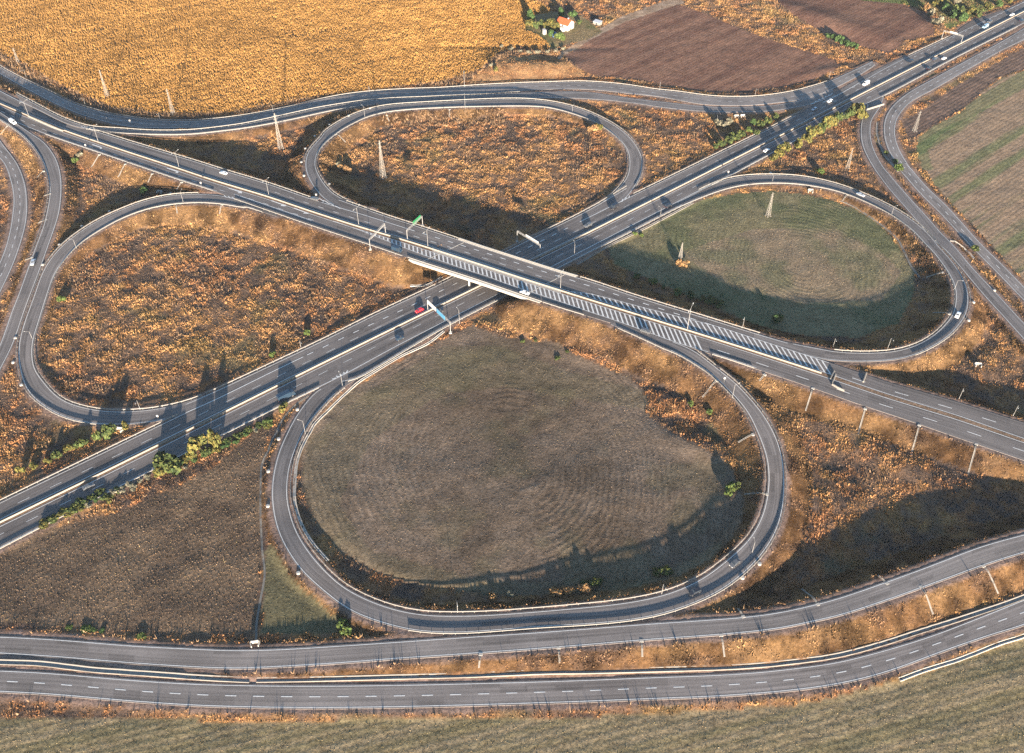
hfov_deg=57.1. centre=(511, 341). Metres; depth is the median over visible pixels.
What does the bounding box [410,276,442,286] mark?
drainage channel
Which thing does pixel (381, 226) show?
sign gantry
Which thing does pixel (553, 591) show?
shrub
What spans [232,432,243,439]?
shrub
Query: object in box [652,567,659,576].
shrub
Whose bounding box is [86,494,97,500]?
shrub
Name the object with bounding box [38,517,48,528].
shrub
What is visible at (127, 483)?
shrub
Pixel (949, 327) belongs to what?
loop ramp
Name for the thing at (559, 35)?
shrub
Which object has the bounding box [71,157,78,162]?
shrub
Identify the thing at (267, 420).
shrub
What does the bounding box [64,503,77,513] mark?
shrub
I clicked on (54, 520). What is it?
shrub
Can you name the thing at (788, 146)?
shrub
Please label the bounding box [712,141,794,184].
guard rail
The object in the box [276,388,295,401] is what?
truck
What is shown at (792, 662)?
guard rail
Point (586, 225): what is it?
car
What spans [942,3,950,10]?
shrub
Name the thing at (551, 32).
shrub
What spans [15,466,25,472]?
shrub
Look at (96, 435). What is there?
shrub
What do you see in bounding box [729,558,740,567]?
car
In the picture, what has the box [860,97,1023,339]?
slip road
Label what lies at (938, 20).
shrub
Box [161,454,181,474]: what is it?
shrub
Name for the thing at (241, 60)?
corn crop
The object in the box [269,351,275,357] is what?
shrub
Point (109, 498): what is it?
shrub
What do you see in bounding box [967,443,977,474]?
drainage chute
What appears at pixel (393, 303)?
guard rail
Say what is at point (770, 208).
lattice mast
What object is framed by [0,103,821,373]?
concrete barrier
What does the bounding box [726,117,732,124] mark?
shrub
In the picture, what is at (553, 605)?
guard rail
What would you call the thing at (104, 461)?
motorway carriageway
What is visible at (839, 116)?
shrub
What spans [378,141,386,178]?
lattice mast
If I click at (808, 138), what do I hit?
shrub
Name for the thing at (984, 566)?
drainage chute
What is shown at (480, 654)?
drainage chute
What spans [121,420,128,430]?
shrub
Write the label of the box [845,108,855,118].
shrub
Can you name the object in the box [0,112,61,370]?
slip road
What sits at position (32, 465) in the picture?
shrub
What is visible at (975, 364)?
culvert
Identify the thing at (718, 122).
shrub
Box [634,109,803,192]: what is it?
guard rail
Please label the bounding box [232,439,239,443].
shrub
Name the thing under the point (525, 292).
car
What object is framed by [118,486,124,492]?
shrub
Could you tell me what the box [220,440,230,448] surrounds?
shrub
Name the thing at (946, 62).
guard rail
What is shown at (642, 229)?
guard rail
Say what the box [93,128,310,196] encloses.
guard rail
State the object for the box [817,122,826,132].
shrub
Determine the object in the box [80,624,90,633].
shrub
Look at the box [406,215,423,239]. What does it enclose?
sign gantry
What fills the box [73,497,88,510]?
shrub
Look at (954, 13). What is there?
shrub
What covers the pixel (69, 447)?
shrub
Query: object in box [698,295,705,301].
shrub
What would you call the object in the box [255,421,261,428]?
shrub
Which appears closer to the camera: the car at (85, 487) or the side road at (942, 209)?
the car at (85, 487)
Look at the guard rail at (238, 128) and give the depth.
566.66 m
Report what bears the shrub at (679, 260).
on the ground at (970, 156)
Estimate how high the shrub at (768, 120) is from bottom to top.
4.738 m
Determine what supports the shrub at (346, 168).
on the ground at (970, 156)
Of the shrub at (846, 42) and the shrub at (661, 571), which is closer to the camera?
the shrub at (661, 571)
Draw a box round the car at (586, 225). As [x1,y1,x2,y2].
[584,222,591,227]
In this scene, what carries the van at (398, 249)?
on the highway carriageway at (962, 430)
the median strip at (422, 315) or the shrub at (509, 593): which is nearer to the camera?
the shrub at (509, 593)
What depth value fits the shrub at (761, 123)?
575.50 m
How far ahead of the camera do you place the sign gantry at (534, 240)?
479.02 m
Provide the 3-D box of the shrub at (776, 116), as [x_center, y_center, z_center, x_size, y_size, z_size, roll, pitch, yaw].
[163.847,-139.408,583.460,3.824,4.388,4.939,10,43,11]
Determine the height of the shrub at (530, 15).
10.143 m
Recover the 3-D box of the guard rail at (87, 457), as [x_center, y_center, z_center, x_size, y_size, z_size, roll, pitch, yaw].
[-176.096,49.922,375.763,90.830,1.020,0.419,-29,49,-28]
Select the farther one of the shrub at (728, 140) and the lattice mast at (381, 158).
the shrub at (728, 140)
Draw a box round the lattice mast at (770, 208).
[765,192,773,216]
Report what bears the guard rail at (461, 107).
on the ground at (970, 156)
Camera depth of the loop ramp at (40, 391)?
428.39 m
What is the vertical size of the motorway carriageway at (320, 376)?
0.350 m
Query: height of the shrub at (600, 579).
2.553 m
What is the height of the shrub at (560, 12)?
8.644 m
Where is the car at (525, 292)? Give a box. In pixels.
[520,290,529,295]
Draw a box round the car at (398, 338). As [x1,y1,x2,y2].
[395,335,403,340]
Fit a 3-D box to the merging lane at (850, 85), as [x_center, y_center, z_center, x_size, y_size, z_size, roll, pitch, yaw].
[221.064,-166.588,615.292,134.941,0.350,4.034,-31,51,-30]
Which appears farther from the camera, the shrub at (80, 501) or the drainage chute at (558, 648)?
the shrub at (80, 501)
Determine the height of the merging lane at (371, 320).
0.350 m
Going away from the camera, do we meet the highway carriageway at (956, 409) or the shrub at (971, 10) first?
the highway carriageway at (956, 409)
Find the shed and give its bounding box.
[593,19,601,25]
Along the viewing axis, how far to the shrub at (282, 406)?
397.15 m
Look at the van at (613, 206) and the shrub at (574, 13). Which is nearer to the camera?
the van at (613, 206)
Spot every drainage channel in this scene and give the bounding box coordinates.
[0,659,249,682]
[255,395,308,639]
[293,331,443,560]
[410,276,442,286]
[841,201,919,276]
[876,121,898,171]
[950,240,974,258]
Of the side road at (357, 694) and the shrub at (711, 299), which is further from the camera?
the shrub at (711, 299)
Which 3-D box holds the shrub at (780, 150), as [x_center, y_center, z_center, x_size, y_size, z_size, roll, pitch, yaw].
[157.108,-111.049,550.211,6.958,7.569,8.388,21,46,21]
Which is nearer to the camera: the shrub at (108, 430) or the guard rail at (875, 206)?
the shrub at (108, 430)
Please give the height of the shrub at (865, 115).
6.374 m
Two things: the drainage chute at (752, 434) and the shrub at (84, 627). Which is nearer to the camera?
the shrub at (84, 627)
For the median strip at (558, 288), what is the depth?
437.85 m
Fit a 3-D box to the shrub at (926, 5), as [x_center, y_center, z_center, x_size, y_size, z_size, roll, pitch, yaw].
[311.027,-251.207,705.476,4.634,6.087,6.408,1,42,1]
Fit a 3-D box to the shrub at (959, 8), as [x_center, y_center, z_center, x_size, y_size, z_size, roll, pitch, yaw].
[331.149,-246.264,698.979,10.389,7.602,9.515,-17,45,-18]
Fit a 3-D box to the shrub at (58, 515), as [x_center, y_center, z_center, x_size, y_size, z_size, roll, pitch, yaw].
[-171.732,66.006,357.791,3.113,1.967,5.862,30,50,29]
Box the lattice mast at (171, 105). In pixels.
[166,89,174,114]
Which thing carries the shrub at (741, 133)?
on the ground at (970, 156)
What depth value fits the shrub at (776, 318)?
439.63 m
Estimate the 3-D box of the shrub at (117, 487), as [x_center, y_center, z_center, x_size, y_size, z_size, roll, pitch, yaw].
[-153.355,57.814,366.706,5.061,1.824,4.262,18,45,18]
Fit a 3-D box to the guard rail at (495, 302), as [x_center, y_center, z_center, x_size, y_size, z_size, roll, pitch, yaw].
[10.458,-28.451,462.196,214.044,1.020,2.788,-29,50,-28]
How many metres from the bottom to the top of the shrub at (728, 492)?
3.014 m
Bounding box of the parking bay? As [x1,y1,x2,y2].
[958,10,1002,31]
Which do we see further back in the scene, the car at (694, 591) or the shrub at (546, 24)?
the shrub at (546, 24)
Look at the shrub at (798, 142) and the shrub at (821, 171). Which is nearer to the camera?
the shrub at (821, 171)
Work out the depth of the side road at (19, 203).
505.34 m
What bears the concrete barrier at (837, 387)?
on the highway carriageway at (962, 430)
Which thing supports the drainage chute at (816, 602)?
on the ground at (970, 156)
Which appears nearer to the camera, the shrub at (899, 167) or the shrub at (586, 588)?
the shrub at (586, 588)
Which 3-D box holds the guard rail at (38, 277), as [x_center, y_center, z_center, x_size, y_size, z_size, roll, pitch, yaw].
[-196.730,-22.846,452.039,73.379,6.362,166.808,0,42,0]
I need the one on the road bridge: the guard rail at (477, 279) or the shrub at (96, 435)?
the guard rail at (477, 279)
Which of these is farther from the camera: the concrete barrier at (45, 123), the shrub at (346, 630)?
the concrete barrier at (45, 123)
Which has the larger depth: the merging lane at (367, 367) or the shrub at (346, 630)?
the merging lane at (367, 367)
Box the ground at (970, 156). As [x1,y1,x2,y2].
[0,0,1023,752]
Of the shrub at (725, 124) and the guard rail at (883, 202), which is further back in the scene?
the shrub at (725, 124)
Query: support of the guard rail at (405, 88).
on the ground at (970, 156)
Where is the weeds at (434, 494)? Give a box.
[0,0,1023,752]
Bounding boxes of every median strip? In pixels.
[0,11,1023,524]
[0,102,1023,441]
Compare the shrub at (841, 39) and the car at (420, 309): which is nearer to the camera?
the car at (420, 309)
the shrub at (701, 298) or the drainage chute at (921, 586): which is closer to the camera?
the drainage chute at (921, 586)
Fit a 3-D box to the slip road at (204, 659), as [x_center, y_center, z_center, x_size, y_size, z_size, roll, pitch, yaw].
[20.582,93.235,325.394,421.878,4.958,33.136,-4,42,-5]
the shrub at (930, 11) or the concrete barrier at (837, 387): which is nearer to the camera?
the concrete barrier at (837, 387)
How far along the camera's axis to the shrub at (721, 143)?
557.98 m
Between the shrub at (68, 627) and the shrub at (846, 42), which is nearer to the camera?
the shrub at (68, 627)
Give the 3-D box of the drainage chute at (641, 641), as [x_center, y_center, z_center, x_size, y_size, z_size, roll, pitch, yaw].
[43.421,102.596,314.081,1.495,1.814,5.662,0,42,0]
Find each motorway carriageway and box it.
[0,3,1023,519]
[0,14,1023,546]
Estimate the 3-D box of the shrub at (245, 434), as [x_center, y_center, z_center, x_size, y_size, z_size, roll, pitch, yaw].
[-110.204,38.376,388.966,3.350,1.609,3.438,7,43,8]
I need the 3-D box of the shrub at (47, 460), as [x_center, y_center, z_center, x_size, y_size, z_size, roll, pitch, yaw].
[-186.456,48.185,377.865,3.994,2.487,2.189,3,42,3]
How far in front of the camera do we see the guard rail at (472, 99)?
587.72 m
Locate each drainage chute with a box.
[478,653,482,667]
[557,646,560,662]
[639,639,643,656]
[702,379,717,396]
[719,634,724,656]
[738,433,754,442]
[744,492,768,494]
[802,588,819,605]
[805,387,813,410]
[858,407,866,434]
[911,424,920,456]
[919,585,933,613]
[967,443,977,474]
[982,564,998,593]
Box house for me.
[556,16,573,31]
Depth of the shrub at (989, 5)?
704.42 m
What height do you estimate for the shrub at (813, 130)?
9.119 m
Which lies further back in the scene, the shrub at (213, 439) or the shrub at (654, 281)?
the shrub at (654, 281)
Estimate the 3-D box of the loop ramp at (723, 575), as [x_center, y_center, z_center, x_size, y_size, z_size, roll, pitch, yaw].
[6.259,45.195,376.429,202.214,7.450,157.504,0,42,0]
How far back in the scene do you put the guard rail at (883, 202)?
506.44 m
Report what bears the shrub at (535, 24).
on the ground at (970, 156)
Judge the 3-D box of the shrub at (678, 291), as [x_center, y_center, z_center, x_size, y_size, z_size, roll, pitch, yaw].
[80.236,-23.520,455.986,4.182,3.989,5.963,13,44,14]
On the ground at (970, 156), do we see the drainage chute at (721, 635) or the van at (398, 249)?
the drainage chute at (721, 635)
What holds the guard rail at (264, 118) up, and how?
on the ground at (970, 156)
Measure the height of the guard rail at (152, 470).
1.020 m
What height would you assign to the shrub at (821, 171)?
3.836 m
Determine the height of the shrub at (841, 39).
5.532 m
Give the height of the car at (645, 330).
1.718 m
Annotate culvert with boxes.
[250,640,259,647]
[973,362,981,366]
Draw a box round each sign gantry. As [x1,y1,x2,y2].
[369,223,386,249]
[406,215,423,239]
[426,299,451,333]
[516,231,540,255]
[940,30,962,43]
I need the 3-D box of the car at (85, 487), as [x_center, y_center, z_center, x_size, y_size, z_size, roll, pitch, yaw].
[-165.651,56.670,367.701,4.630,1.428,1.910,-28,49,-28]
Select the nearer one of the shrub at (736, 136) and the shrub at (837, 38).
the shrub at (736, 136)
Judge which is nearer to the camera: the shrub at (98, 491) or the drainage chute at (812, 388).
the shrub at (98, 491)
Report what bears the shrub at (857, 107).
on the ground at (970, 156)
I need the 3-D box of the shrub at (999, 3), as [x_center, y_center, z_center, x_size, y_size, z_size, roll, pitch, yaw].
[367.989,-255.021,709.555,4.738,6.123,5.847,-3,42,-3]
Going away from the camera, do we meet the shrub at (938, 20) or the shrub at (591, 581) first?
the shrub at (591, 581)
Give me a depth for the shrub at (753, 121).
577.06 m
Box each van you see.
[9,118,16,124]
[391,245,402,252]
[609,202,618,209]
[862,80,869,85]
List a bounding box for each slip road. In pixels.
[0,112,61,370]
[0,534,1023,669]
[16,90,833,134]
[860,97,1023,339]
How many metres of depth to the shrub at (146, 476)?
371.30 m
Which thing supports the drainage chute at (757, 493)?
on the ground at (970, 156)
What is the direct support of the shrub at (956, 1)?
on the ground at (970, 156)
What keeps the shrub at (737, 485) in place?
on the ground at (970, 156)
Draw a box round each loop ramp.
[18,194,276,424]
[271,323,784,632]
[305,99,642,216]
[654,175,968,361]
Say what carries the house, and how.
on the ground at (970, 156)
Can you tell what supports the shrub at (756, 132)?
on the ground at (970, 156)
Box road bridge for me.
[409,238,576,302]
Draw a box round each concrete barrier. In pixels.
[0,11,1023,522]
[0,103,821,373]
[28,115,62,131]
[832,383,844,391]
[866,103,883,109]
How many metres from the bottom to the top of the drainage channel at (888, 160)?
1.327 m
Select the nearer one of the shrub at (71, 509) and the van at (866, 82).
the shrub at (71, 509)
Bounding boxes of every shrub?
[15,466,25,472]
[29,461,38,469]
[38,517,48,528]
[43,458,51,463]
[47,517,57,523]
[50,449,62,458]
[54,511,65,518]
[56,295,66,301]
[62,444,74,452]
[63,507,73,517]
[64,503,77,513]
[65,624,72,630]
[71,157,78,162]
[72,437,84,447]
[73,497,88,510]
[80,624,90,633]
[84,503,92,507]
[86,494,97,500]
[88,627,97,632]
[91,430,101,440]
[94,488,105,495]
[98,492,109,500]
[100,423,117,439]
[106,494,114,503]
[109,489,116,494]
[113,486,123,493]
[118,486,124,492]
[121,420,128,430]
[124,481,132,486]
[128,483,136,491]
[136,632,146,639]
[139,186,147,193]
[144,474,149,479]
[152,450,172,469]
[154,466,164,475]
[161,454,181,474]
[180,452,196,463]
[186,433,207,453]
[199,447,211,455]
[207,428,221,447]
[210,445,220,452]
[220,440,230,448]
[222,437,231,443]
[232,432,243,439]
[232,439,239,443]
[242,430,248,436]
[244,426,252,432]
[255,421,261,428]
[262,417,272,427]
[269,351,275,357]
[278,401,287,412]
[303,329,309,334]
[336,618,348,628]
[337,164,351,171]
[339,624,351,635]
[488,591,497,601]
[506,590,513,596]
[525,19,533,26]
[527,9,534,20]
[532,21,538,28]
[543,18,555,28]
[548,29,553,36]
[549,19,560,29]
[549,586,559,596]
[554,32,563,38]
[556,585,575,595]
[558,6,563,16]
[568,10,577,16]
[577,583,591,593]
[587,124,599,131]
[588,576,598,586]
[593,577,603,585]
[633,273,640,278]
[647,278,657,284]
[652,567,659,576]
[657,564,669,575]
[674,287,681,296]
[675,258,681,264]
[678,260,689,267]
[687,291,694,299]
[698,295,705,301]
[704,295,717,304]
[706,408,712,414]
[714,119,723,126]
[714,299,723,307]
[717,139,726,146]
[722,121,728,127]
[724,135,733,144]
[724,490,732,495]
[725,483,735,491]
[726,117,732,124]
[728,132,740,140]
[729,481,740,490]
[737,130,745,136]
[745,127,752,132]
[750,118,756,124]
[753,129,759,134]
[756,120,765,127]
[764,116,772,123]
[769,154,778,160]
[772,314,780,323]
[773,112,778,118]
[773,144,785,156]
[784,141,790,151]
[794,138,802,147]
[801,134,812,142]
[806,125,823,137]
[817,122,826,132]
[817,168,824,174]
[821,114,838,128]
[833,112,844,121]
[834,34,841,41]
[839,36,844,43]
[844,39,850,45]
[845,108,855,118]
[850,103,864,115]
[857,110,868,118]
[894,163,903,170]
[923,2,929,8]
[927,8,935,16]
[931,15,943,24]
[932,0,943,6]
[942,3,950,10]
[950,9,959,17]
[952,4,965,13]
[953,0,961,4]
[958,11,968,21]
[966,7,976,13]
[970,245,979,250]
[984,2,993,9]
[996,0,1003,6]
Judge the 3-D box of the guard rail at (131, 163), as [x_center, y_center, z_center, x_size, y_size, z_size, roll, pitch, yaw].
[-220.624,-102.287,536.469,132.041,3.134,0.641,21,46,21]
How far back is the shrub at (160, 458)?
373.32 m
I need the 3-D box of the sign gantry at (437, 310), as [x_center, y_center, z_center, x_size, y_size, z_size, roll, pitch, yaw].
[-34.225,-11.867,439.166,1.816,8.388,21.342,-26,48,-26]
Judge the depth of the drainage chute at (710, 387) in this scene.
401.97 m
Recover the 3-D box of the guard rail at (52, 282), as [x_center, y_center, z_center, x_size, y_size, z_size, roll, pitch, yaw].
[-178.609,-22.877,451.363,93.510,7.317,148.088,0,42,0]
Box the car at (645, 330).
[640,327,650,333]
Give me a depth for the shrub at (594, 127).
570.26 m
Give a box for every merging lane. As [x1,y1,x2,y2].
[202,197,627,404]
[339,199,770,337]
[348,215,653,377]
[788,56,905,118]
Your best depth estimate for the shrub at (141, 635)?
320.29 m
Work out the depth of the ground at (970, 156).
393.40 m
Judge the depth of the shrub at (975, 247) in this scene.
481.18 m
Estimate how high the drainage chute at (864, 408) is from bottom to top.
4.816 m
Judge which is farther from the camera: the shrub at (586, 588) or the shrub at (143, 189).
the shrub at (143, 189)
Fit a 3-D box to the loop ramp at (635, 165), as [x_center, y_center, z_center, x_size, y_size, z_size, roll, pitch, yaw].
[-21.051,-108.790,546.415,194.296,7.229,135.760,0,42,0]
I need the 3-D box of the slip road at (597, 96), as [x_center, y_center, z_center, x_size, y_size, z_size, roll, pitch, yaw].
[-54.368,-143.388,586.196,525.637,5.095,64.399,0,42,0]
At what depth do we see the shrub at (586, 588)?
331.32 m
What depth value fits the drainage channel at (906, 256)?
491.09 m
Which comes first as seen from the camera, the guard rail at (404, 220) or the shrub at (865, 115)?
the guard rail at (404, 220)
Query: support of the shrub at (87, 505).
on the ground at (970, 156)
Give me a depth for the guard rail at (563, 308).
436.28 m
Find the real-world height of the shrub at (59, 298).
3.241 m
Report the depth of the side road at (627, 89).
604.64 m
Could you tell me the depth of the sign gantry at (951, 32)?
662.11 m
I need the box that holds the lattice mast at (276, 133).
[274,113,283,149]
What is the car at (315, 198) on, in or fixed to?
on the highway carriageway at (956, 409)
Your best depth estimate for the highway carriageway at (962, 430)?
430.68 m
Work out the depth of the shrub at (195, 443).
378.11 m
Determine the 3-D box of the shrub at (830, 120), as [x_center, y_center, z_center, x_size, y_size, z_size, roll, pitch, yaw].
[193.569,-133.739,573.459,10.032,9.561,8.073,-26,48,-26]
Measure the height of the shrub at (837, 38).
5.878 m
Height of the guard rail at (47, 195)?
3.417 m
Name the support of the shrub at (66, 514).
on the ground at (970, 156)
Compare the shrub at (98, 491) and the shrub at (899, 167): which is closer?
the shrub at (98, 491)
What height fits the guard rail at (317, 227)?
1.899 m
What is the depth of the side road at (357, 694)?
306.66 m
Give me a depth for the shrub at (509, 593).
331.56 m
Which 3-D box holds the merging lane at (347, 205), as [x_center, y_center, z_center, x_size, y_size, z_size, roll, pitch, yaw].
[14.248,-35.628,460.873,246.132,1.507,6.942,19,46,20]
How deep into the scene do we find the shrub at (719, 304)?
448.55 m
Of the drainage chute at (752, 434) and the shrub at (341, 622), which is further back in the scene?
the drainage chute at (752, 434)
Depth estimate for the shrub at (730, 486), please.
363.34 m
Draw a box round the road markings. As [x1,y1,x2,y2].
[0,2,1023,707]
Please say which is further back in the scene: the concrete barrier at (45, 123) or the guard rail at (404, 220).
the concrete barrier at (45, 123)
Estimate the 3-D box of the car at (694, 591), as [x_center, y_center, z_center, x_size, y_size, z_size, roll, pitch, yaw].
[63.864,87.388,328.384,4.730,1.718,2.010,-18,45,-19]
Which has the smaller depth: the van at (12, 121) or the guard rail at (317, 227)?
the guard rail at (317, 227)
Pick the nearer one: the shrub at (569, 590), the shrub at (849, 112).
the shrub at (569, 590)
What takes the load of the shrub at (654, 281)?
on the ground at (970, 156)
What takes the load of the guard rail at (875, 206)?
on the ground at (970, 156)
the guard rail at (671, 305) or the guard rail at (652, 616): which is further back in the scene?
the guard rail at (671, 305)
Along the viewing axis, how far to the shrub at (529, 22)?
681.35 m
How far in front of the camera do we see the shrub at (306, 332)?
434.09 m
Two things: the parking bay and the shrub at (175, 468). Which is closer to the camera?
the shrub at (175, 468)
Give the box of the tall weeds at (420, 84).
[0,0,1023,718]
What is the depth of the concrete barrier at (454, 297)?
441.45 m
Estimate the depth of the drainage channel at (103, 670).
310.83 m
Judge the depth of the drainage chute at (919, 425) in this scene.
383.13 m
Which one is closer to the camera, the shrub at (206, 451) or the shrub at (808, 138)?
the shrub at (206, 451)
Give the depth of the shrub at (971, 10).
697.96 m
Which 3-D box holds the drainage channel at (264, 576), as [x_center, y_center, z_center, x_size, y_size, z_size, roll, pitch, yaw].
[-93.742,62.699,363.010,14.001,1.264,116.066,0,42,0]
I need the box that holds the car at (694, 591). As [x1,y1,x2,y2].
[688,586,701,596]
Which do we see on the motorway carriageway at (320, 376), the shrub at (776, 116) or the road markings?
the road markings
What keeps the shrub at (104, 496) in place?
on the ground at (970, 156)
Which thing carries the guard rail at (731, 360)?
on the ground at (970, 156)
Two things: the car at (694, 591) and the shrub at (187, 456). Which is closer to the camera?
the car at (694, 591)
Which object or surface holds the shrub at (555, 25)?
on the ground at (970, 156)
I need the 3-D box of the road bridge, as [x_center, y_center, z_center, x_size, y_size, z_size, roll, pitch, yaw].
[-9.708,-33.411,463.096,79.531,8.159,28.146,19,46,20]
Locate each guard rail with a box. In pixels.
[0,65,827,120]
[0,120,48,254]
[0,387,318,548]
[0,414,177,499]
[16,192,198,425]
[17,91,519,130]
[33,202,261,410]
[46,134,212,190]
[86,101,432,135]
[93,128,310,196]
[206,185,626,393]
[234,198,401,255]
[256,594,1023,682]
[290,328,765,612]
[304,97,643,185]
[316,105,628,205]
[347,200,456,237]
[348,207,680,381]
[408,257,541,301]
[408,351,786,634]
[457,237,577,275]
[543,302,583,314]
[576,202,692,264]
[580,276,759,333]
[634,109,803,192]
[670,183,954,351]
[700,173,970,354]
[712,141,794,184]
[712,354,753,367]
[882,26,1017,96]
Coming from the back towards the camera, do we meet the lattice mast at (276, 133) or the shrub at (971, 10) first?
the shrub at (971, 10)
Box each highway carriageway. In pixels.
[0,91,1023,438]
[0,106,1023,460]
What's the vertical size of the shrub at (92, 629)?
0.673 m
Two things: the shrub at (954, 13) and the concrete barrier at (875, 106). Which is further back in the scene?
the shrub at (954, 13)
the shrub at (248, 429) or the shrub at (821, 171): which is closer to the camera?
the shrub at (248, 429)
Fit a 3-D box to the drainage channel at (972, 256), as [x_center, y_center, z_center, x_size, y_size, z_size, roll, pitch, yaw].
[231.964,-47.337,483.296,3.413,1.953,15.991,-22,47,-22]
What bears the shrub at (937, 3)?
on the ground at (970, 156)
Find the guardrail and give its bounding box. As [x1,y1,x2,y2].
[898,633,1023,681]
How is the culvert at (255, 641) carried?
on the ground at (970, 156)
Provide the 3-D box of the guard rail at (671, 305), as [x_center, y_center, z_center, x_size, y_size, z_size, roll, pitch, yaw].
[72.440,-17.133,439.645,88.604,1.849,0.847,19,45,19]
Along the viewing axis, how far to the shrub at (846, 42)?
658.41 m
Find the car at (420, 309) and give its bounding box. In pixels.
[415,307,423,312]
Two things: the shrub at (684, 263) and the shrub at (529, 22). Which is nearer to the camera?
the shrub at (684, 263)
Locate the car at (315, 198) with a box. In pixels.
[310,196,318,200]
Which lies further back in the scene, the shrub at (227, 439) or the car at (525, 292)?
the car at (525, 292)
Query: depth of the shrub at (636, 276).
465.21 m
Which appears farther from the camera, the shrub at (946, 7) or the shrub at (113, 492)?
the shrub at (946, 7)
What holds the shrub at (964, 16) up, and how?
on the ground at (970, 156)
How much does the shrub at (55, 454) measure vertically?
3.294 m
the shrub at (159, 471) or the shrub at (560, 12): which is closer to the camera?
the shrub at (159, 471)
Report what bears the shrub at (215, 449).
on the ground at (970, 156)
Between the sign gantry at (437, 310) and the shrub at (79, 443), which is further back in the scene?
the sign gantry at (437, 310)
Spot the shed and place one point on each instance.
(597, 22)
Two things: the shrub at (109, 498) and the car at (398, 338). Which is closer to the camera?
the shrub at (109, 498)
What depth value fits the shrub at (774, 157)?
546.55 m
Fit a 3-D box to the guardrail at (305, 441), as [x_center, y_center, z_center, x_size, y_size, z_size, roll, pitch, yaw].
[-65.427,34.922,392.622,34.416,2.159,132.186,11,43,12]
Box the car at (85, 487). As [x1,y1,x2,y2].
[82,482,94,490]
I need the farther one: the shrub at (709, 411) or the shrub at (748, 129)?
the shrub at (748, 129)
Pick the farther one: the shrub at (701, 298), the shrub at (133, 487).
the shrub at (701, 298)
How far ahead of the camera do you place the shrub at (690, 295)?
453.00 m
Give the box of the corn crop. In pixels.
[0,0,550,112]
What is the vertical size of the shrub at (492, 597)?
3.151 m
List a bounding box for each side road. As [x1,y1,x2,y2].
[0,61,874,128]
[0,142,27,292]
[0,600,1023,708]
[883,29,1023,300]
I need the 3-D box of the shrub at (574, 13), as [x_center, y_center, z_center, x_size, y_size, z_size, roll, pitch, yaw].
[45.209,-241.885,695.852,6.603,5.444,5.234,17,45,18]
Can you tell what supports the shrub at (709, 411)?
on the ground at (970, 156)
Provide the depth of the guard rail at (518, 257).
464.56 m

